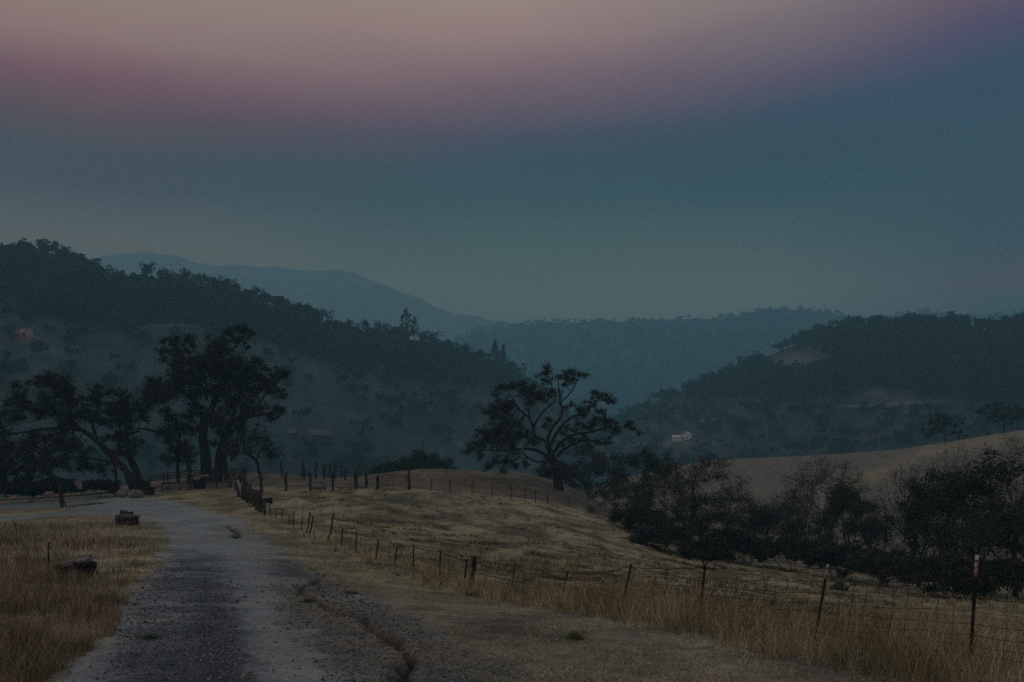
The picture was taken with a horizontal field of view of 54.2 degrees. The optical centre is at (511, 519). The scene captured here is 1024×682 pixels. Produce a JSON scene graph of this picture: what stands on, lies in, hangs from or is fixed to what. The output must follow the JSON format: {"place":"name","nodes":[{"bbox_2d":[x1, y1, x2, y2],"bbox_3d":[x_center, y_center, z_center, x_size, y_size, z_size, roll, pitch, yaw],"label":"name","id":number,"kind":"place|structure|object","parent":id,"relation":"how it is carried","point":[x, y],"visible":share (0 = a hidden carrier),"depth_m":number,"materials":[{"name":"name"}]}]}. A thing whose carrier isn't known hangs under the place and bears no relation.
{"place":"outdoors","nodes":[
{"label":"outdoors","id":0,"kind":"place"},
{"bbox_2d":[0,496,550,681],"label":"road","id":1,"kind":"structure","parent":0,"point":[197,532],"depth_m":17.75,"materials":[{"name":"grey gravel"}]},
{"bbox_2d":[116,490,126,497],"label":"boulder","id":2,"kind":"object","parent":1,"relation":"on","point":[121,494],"visible":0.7,"depth_m":107.75,"materials":[{"name":"grey stone"}]},
{"bbox_2d":[127,489,144,497],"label":"boulder","id":3,"kind":"object","parent":1,"relation":"on","point":[134,493],"visible":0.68,"depth_m":106.64,"materials":[{"name":"grey stone"}]},
{"bbox_2d":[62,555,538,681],"bbox_3d":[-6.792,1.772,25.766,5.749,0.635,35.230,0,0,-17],"label":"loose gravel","id":4,"kind":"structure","parent":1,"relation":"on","point":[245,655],"depth_m":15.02,"materials":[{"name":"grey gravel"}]},
{"bbox_2d":[0,255,618,497],"bbox_3d":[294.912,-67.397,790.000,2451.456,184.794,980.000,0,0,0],"label":"hill","id":5,"kind":"structure","parent":0,"point":[327,398],"depth_m":495.26,"materials":[{"name":"green plant"}]},
{"bbox_2d":[16,327,34,341],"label":"house","id":6,"kind":"structure","parent":5,"relation":"on","point":[26,334],"depth_m":446.05,"materials":[{"name":"paint"}]},
{"bbox_2d":[38,322,54,331],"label":"oak tree","id":7,"kind":"object","parent":5,"relation":"on","point":[46,326],"visible":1,"depth_m":456.80,"materials":[{"name":"green plant"}]},
{"bbox_2d":[139,261,162,276],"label":"oak tree","id":8,"kind":"object","parent":5,"relation":"on","point":[147,268],"visible":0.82,"depth_m":602.55,"materials":[{"name":"green plant"}]},
{"bbox_2d":[250,286,265,295],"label":"oak tree","id":9,"kind":"object","parent":5,"relation":"on","point":[256,289],"visible":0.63,"depth_m":626.41,"materials":[{"name":"green plant"}]},
{"bbox_2d":[0,237,563,403],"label":"wood","id":10,"kind":"object","parent":5,"relation":"on","point":[225,299],"visible":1,"depth_m":573.23,"materials":[{"name":"green plant"}]},
{"bbox_2d":[286,428,296,438],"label":"house","id":11,"kind":"structure","parent":5,"relation":"on","point":[291,432],"depth_m":452.11,"materials":[{"name":"metal"}]},
{"bbox_2d":[0,299,639,476],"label":"wood","id":12,"kind":"object","parent":5,"relation":"on","point":[28,314],"visible":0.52,"depth_m":489.66,"materials":[{"name":"green plant"}]},
{"bbox_2d":[306,429,333,443],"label":"house","id":13,"kind":"structure","parent":5,"relation":"on","point":[327,435],"depth_m":463.93,"materials":[{"name":"metal"}]},
{"bbox_2d":[320,309,333,319],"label":"oak tree","id":14,"kind":"object","parent":5,"relation":"on","point":[326,314],"visible":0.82,"depth_m":650.18,"materials":[{"name":"green plant"}]},
{"bbox_2d":[400,307,413,330],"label":"conifer tree","id":15,"kind":"object","parent":5,"relation":"on","point":[406,318],"visible":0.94,"depth_m":697.34,"materials":[{"name":"green plant"}]},
{"bbox_2d":[411,315,418,340],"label":"conifer tree","id":16,"kind":"object","parent":5,"relation":"on","point":[414,322],"visible":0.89,"depth_m":702.39,"materials":[{"name":"green plant"}]},
{"bbox_2d":[490,340,499,359],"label":"fir tree","id":17,"kind":"object","parent":5,"relation":"on","point":[494,349],"visible":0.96,"depth_m":747.26,"materials":[{"name":"green plant"}]},
{"bbox_2d":[499,344,507,363],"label":"fir tree","id":18,"kind":"object","parent":5,"relation":"on","point":[502,356],"visible":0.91,"depth_m":752.07,"materials":[{"name":"green plant"}]},
{"bbox_2d":[0,430,1023,681],"bbox_3d":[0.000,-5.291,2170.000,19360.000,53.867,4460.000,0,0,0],"label":"ground","id":19,"kind":"structure","parent":0,"point":[760,472],"depth_m":73.08,"materials":[{"name":"beige plant"}]},
{"bbox_2d":[0,481,42,498],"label":"bush","id":20,"kind":"object","parent":19,"relation":"on","point":[14,491],"visible":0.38,"depth_m":119.54,"materials":[{"name":"green plant"}]},
{"bbox_2d":[18,485,65,497],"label":"bush","id":21,"kind":"object","parent":19,"relation":"on","point":[33,490],"visible":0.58,"depth_m":120.17,"materials":[{"name":"green plant"}]},
{"bbox_2d":[31,475,86,495],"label":"bush","id":22,"kind":"object","parent":19,"relation":"on","point":[67,483],"visible":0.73,"depth_m":119.55,"materials":[{"name":"green plant"}]},
{"bbox_2d":[58,483,66,506],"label":"wooden post","id":23,"kind":"object","parent":19,"relation":"on","point":[62,503],"visible":0.77,"depth_m":92.89,"materials":[{"name":"brown wood"}]},
{"bbox_2d":[0,367,138,495],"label":"oak tree","id":24,"kind":"object","parent":19,"relation":"on","point":[64,390],"visible":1,"depth_m":111.15,"materials":[{"name":"green plant"}]},
{"bbox_2d":[54,554,96,578],"bbox_3d":[-12.875,1.415,29.515,1.015,0.812,1.158,0,0,0],"label":"rock","id":25,"kind":"object","parent":19,"relation":"on","point":[83,562],"visible":0.81,"depth_m":29.20,"materials":[{"name":"grey stone"}]},
{"bbox_2d":[74,479,82,489],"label":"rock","id":26,"kind":"object","parent":19,"relation":"on","point":[78,484],"visible":1,"depth_m":111.73,"materials":[{"name":"grey stone"}]},
{"bbox_2d":[71,478,121,493],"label":"bush","id":27,"kind":"object","parent":19,"relation":"on","point":[101,485],"visible":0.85,"depth_m":121.17,"materials":[{"name":"green plant"}]},
{"bbox_2d":[0,506,194,681],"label":"meadow grass","id":28,"kind":"structure","parent":19,"relation":"on","point":[22,642],"depth_m":19.52,"materials":[{"name":"beige plant"}]},
{"bbox_2d":[98,387,147,491],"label":"oak tree","id":29,"kind":"object","parent":19,"relation":"on","point":[123,410],"visible":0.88,"depth_m":117.44,"materials":[{"name":"green plant"}]},
{"bbox_2d":[114,510,139,524],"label":"rock","id":30,"kind":"object","parent":19,"relation":"on","point":[124,516],"visible":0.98,"depth_m":67.56,"materials":[{"name":"grey stone"}]},
{"bbox_2d":[142,480,151,494],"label":"tree stump","id":31,"kind":"object","parent":19,"relation":"on","point":[145,484],"visible":0.82,"depth_m":111.76,"materials":[{"name":"brown wood"}]},
{"bbox_2d":[161,481,188,491],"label":"rail fence","id":32,"kind":"object","parent":19,"relation":"on","point":[171,485],"visible":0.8,"depth_m":115.92,"materials":[{"name":"brown wood"}]},
{"bbox_2d":[189,463,191,489],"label":"wooden post","id":33,"kind":"object","parent":19,"relation":"on","point":[190,480],"visible":0.86,"depth_m":115.95,"materials":[{"name":"brown wood"}]},
{"bbox_2d":[149,468,246,484],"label":"rail fence","id":34,"kind":"object","parent":19,"relation":"on","point":[164,476],"visible":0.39,"depth_m":133.94,"materials":[{"name":"brown wood"}]},
{"bbox_2d":[193,479,204,488],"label":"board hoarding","id":35,"kind":"object","parent":19,"relation":"on","point":[198,483],"visible":1,"depth_m":115.92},
{"bbox_2d":[112,323,291,483],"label":"oak tree","id":36,"kind":"object","parent":19,"relation":"on","point":[215,363],"visible":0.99,"depth_m":127.05,"materials":[{"name":"green plant"}]},
{"bbox_2d":[229,469,232,487],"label":"wooden post","id":37,"kind":"object","parent":19,"relation":"on","point":[230,482],"visible":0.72,"depth_m":114.86,"materials":[{"name":"brown wood"}]},
{"bbox_2d":[205,475,228,487],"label":"yard gate","id":38,"kind":"structure","parent":37,"relation":"attached to","point":[216,480],"depth_m":115.58,"materials":[{"name":"metal"}]},
{"bbox_2d":[225,471,266,493],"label":"dead branches","id":39,"kind":"object","parent":19,"relation":"on","point":[244,476],"visible":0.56,"depth_m":103.79,"materials":[{"name":"brown wood"}]},
{"bbox_2d":[220,428,284,492],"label":"oak tree","id":40,"kind":"object","parent":19,"relation":"on","point":[248,452],"visible":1,"depth_m":103.81,"materials":[{"name":"green plant"}]},
{"bbox_2d":[258,494,262,511],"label":"wooden post","id":41,"kind":"object","parent":19,"relation":"on","point":[259,502],"visible":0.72,"depth_m":81.88,"materials":[{"name":"brown wood"}]},
{"bbox_2d":[311,483,326,489],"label":"water trough","id":42,"kind":"object","parent":19,"relation":"on","point":[319,486],"visible":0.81,"depth_m":108.62,"materials":[{"name":"metal"}]},
{"bbox_2d":[61,486,590,640],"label":"green weeds","id":43,"kind":"object","parent":19,"relation":"on","point":[148,636],"visible":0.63,"depth_m":21.56,"materials":[{"name":"green plant"}]},
{"bbox_2d":[354,469,357,488],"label":"wooden post","id":44,"kind":"object","parent":19,"relation":"on","point":[355,479],"visible":0.84,"depth_m":106.88,"materials":[{"name":"brown wood"}]},
{"bbox_2d":[362,462,398,474],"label":"bush","id":45,"kind":"object","parent":19,"relation":"on","point":[374,470],"visible":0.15,"depth_m":172.08,"materials":[{"name":"green plant"}]},
{"bbox_2d":[377,453,415,472],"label":"bush","id":46,"kind":"object","parent":19,"relation":"on","point":[395,467],"visible":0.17,"depth_m":170.13,"materials":[{"name":"green plant"}]},
{"bbox_2d":[407,467,410,489],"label":"wooden post","id":47,"kind":"object","parent":19,"relation":"on","point":[408,481],"visible":0.8,"depth_m":106.86,"materials":[{"name":"brown wood"}]},
{"bbox_2d":[378,475,407,487],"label":"farm gate","id":48,"kind":"structure","parent":47,"relation":"attached to","point":[393,480],"depth_m":107.20,"materials":[{"name":"metal"}]},
{"bbox_2d":[396,445,445,470],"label":"bush","id":49,"kind":"object","parent":19,"relation":"on","point":[415,462],"visible":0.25,"depth_m":170.57,"materials":[{"name":"green plant"}]},
{"bbox_2d":[424,452,458,469],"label":"bush","id":50,"kind":"object","parent":19,"relation":"on","point":[447,463],"visible":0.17,"depth_m":172.12,"materials":[{"name":"green plant"}]},
{"bbox_2d":[431,477,623,520],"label":"wire fence","id":51,"kind":"object","parent":19,"relation":"on","point":[522,494],"visible":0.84,"depth_m":107.96,"materials":[{"name":"metal"}]},
{"bbox_2d":[459,360,643,490],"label":"oak tree","id":52,"kind":"object","parent":19,"relation":"on","point":[492,435],"visible":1,"depth_m":133.70,"materials":[{"name":"green plant"}]},
{"bbox_2d":[531,458,593,490],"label":"tree","id":53,"kind":"object","parent":19,"relation":"on","point":[569,472],"visible":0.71,"depth_m":149.10,"materials":[{"name":"green plant"}]},
{"bbox_2d":[201,498,971,681],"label":"verge grass","id":54,"kind":"structure","parent":19,"relation":"on","point":[572,623],"depth_m":14.82,"materials":[{"name":"beige plant"}]},
{"bbox_2d":[551,444,627,497],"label":"tree","id":55,"kind":"object","parent":19,"relation":"on","point":[590,467],"visible":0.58,"depth_m":158.96,"materials":[{"name":"green plant"}]},
{"bbox_2d":[582,480,655,523],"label":"tree","id":56,"kind":"object","parent":19,"relation":"on","point":[616,492],"visible":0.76,"depth_m":111.38,"materials":[{"name":"green plant"}]},
{"bbox_2d":[245,488,1023,681],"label":"field grass","id":57,"kind":"structure","parent":19,"relation":"on","point":[730,572],"depth_m":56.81,"materials":[{"name":"beige plant"}]},
{"bbox_2d":[608,503,674,533],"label":"bush","id":58,"kind":"object","parent":19,"relation":"on","point":[628,523],"visible":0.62,"depth_m":98.28,"materials":[{"name":"green plant"}]},
{"bbox_2d":[260,515,1023,681],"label":"tall grass","id":59,"kind":"structure","parent":19,"relation":"on","point":[584,598],"depth_m":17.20,"materials":[{"name":"brown plant"}]},
{"bbox_2d":[601,444,685,523],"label":"tree","id":60,"kind":"object","parent":19,"relation":"on","point":[649,458],"visible":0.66,"depth_m":123.73,"materials":[{"name":"green plant"}]},
{"bbox_2d":[266,508,1023,669],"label":"wire fence","id":61,"kind":"object","parent":19,"relation":"on","point":[475,558],"visible":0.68,"depth_m":16.64,"materials":[{"name":"metal"}]},
{"bbox_2d":[625,520,694,553],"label":"bush","id":62,"kind":"object","parent":19,"relation":"on","point":[645,534],"visible":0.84,"depth_m":83.71,"materials":[{"name":"green plant"}]},
{"bbox_2d":[617,471,704,525],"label":"tree","id":63,"kind":"object","parent":19,"relation":"on","point":[644,500],"visible":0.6,"depth_m":99.07,"materials":[{"name":"green plant"}]},
{"bbox_2d":[610,448,749,527],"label":"tree","id":64,"kind":"object","parent":19,"relation":"on","point":[691,480],"visible":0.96,"depth_m":87.22,"materials":[{"name":"green plant"}]},
{"bbox_2d":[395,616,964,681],"bbox_3d":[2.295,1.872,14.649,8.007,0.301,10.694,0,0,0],"label":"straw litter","id":65,"kind":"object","parent":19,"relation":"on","point":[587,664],"visible":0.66,"depth_m":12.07,"materials":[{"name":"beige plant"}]},
{"bbox_2d":[663,492,740,559],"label":"tree","id":66,"kind":"object","parent":19,"relation":"on","point":[696,524],"visible":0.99,"depth_m":82.64,"materials":[{"name":"green plant"}]},
{"bbox_2d":[676,536,739,569],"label":"bush","id":67,"kind":"object","parent":19,"relation":"on","point":[709,549],"visible":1,"depth_m":72.70,"materials":[{"name":"green plant"}]},
{"bbox_2d":[672,467,784,554],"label":"tree","id":68,"kind":"object","parent":19,"relation":"on","point":[717,493],"visible":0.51,"depth_m":95.27,"materials":[{"name":"green plant"}]},
{"bbox_2d":[706,528,781,566],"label":"bush","id":69,"kind":"object","parent":19,"relation":"on","point":[743,541],"visible":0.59,"depth_m":86.26,"materials":[{"name":"green plant"}]},
{"bbox_2d":[713,488,777,534],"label":"tree","id":70,"kind":"object","parent":19,"relation":"on","point":[748,510],"visible":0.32,"depth_m":105.34,"materials":[{"name":"green plant"}]},
{"bbox_2d":[737,498,808,560],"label":"tree","id":71,"kind":"object","parent":19,"relation":"on","point":[769,517],"visible":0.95,"depth_m":96.25,"materials":[{"name":"green plant"}]},
{"bbox_2d":[744,488,815,558],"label":"tree","id":72,"kind":"object","parent":19,"relation":"on","point":[794,499],"visible":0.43,"depth_m":110.53,"materials":[{"name":"green plant"}]},
{"bbox_2d":[751,533,832,573],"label":"bush","id":73,"kind":"object","parent":19,"relation":"on","point":[790,546],"visible":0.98,"depth_m":84.57,"materials":[{"name":"green plant"}]},
{"bbox_2d":[770,476,824,560],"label":"tree","id":74,"kind":"object","parent":19,"relation":"on","point":[796,490],"visible":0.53,"depth_m":115.47,"materials":[{"name":"green plant"}]},
{"bbox_2d":[773,509,842,567],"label":"tree","id":75,"kind":"object","parent":19,"relation":"on","point":[815,531],"visible":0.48,"depth_m":98.13,"materials":[{"name":"green plant"}]},
{"bbox_2d":[769,452,874,541],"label":"tree","id":76,"kind":"object","parent":19,"relation":"on","point":[817,481],"visible":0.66,"depth_m":119.43,"materials":[{"name":"green plant"}]},
{"bbox_2d":[803,536,868,580],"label":"bush","id":77,"kind":"object","parent":19,"relation":"on","point":[834,552],"visible":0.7,"depth_m":84.11,"materials":[{"name":"green plant"}]},
{"bbox_2d":[829,582,848,590],"bbox_3d":[19.567,4.067,59.972,1.157,0.717,0.752,0,0,0],"label":"boulder","id":78,"kind":"object","parent":19,"relation":"on","point":[839,586],"visible":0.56,"depth_m":59.74,"materials":[{"name":"grey stone"}]},
{"bbox_2d":[814,482,880,572],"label":"tree","id":79,"kind":"object","parent":19,"relation":"on","point":[842,499],"visible":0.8,"depth_m":106.59,"materials":[{"name":"green plant"}]},
{"bbox_2d":[826,462,905,574],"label":"tree","id":80,"kind":"object","parent":19,"relation":"on","point":[874,500],"visible":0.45,"depth_m":117.63,"materials":[{"name":"green plant"}]},
{"bbox_2d":[844,545,913,586],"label":"bush","id":81,"kind":"object","parent":19,"relation":"on","point":[865,566],"visible":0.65,"depth_m":76.41,"materials":[{"name":"green plant"}]},
{"bbox_2d":[849,500,912,583],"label":"tree","id":82,"kind":"object","parent":19,"relation":"on","point":[881,527],"visible":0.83,"depth_m":86.13,"materials":[{"name":"green plant"}]},
{"bbox_2d":[865,453,961,555],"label":"tree","id":83,"kind":"object","parent":19,"relation":"on","point":[913,480],"visible":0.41,"depth_m":110.23,"materials":[{"name":"green plant"}]},
{"bbox_2d":[865,477,968,587],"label":"tree","id":84,"kind":"object","parent":19,"relation":"on","point":[911,517],"visible":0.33,"depth_m":80.79,"materials":[{"name":"green plant"}]},
{"bbox_2d":[885,508,973,590],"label":"tree","id":85,"kind":"object","parent":19,"relation":"on","point":[936,531],"visible":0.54,"depth_m":75.47,"materials":[{"name":"green plant"}]},
{"bbox_2d":[881,552,1000,596],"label":"bush","id":86,"kind":"object","parent":19,"relation":"on","point":[935,574],"visible":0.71,"depth_m":65.62,"materials":[{"name":"green plant"}]},
{"bbox_2d":[920,413,968,442],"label":"oak tree","id":87,"kind":"object","parent":19,"relation":"on","point":[936,423],"visible":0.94,"depth_m":284.16,"materials":[{"name":"green plant"}]},
{"bbox_2d":[907,449,994,555],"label":"tree","id":88,"kind":"object","parent":19,"relation":"on","point":[952,468],"visible":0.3,"depth_m":147.09,"materials":[{"name":"green plant"}]},
{"bbox_2d":[892,440,1023,558],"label":"tree","id":89,"kind":"object","parent":19,"relation":"on","point":[952,490],"visible":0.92,"depth_m":75.88,"materials":[{"name":"green plant"}]},
{"bbox_2d":[936,439,995,530],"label":"tree","id":90,"kind":"object","parent":19,"relation":"on","point":[959,465],"visible":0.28,"depth_m":164.26,"materials":[{"name":"green plant"}]},
{"bbox_2d":[936,554,1023,598],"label":"bush","id":91,"kind":"object","parent":19,"relation":"on","point":[988,570],"visible":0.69,"depth_m":64.99,"materials":[{"name":"green plant"}]},
{"bbox_2d":[940,493,1023,597],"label":"tree","id":92,"kind":"object","parent":19,"relation":"on","point":[978,545],"visible":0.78,"depth_m":68.98,"materials":[{"name":"green plant"}]},
{"bbox_2d":[940,446,1023,596],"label":"tree","id":93,"kind":"object","parent":19,"relation":"on","point":[1013,553],"visible":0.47,"depth_m":75.34,"materials":[{"name":"green plant"}]},
{"bbox_2d":[968,433,1023,499],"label":"tree","id":94,"kind":"object","parent":19,"relation":"on","point":[1014,438],"visible":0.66,"depth_m":189.86,"materials":[{"name":"green plant"}]},
{"bbox_2d":[973,401,1023,432],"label":"oak tree","id":95,"kind":"object","parent":19,"relation":"on","point":[1013,415],"visible":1,"depth_m":283.37,"materials":[{"name":"green plant"}]},
{"bbox_2d":[982,556,1023,599],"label":"bush","id":96,"kind":"object","parent":19,"relation":"on","point":[1016,572],"visible":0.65,"depth_m":64.49,"materials":[{"name":"green plant"}]},
{"bbox_2d":[985,506,1023,560],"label":"tree","id":97,"kind":"object","parent":19,"relation":"on","point":[1007,520],"visible":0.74,"depth_m":68.97,"materials":[{"name":"green plant"}]},
{"bbox_2d":[999,501,1023,558],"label":"tree","id":98,"kind":"object","parent":19,"relation":"on","point":[1012,534],"visible":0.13,"depth_m":78.84,"materials":[{"name":"green plant"}]},
{"bbox_2d":[0,0,1023,323],"label":"sky","id":99,"kind":"structure","parent":0,"point":[513,161],"materials":[{"name":"blue"}]},
{"bbox_2d":[88,251,1023,341],"bbox_3d":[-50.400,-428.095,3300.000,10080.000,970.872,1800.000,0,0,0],"label":"hill","id":100,"kind":"structure","parent":0,"point":[345,296],"depth_m":3298.72,"materials":[{"name":"green plant"}]},
{"bbox_2d":[447,309,1016,427],"bbox_3d":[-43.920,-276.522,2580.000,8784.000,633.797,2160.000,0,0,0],"label":"hill","id":101,"kind":"structure","parent":0,"point":[591,358],"depth_m":2330.53,"materials":[{"name":"green plant"}]},
{"bbox_2d":[446,306,1023,417],"bbox_3d":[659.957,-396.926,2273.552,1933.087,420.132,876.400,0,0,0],"label":"wood","id":102,"kind":"object","parent":101,"relation":"on","point":[729,338],"visible":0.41,"depth_m":2390.21,"materials":[{"name":"green plant"}]},
{"bbox_2d":[601,327,1023,476],"bbox_3d":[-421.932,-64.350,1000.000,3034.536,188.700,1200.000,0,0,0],"label":"hill","id":103,"kind":"structure","parent":0,"point":[798,426],"depth_m":617.43,"materials":[{"name":"green plant"}]},
{"bbox_2d":[671,435,682,442],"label":"house","id":104,"kind":"structure","parent":103,"relation":"on","point":[677,438],"depth_m":685.85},
{"bbox_2d":[681,431,692,440],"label":"house","id":105,"kind":"structure","parent":103,"relation":"on","point":[686,435],"depth_m":686.20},
{"bbox_2d":[595,383,1023,473],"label":"wood","id":106,"kind":"object","parent":103,"relation":"on","point":[839,442],"visible":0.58,"depth_m":604.42,"materials":[{"name":"green plant"}]},
{"bbox_2d":[650,310,1023,399],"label":"wood","id":107,"kind":"object","parent":103,"relation":"on","point":[910,337],"visible":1,"depth_m":664.22,"materials":[{"name":"green plant"}]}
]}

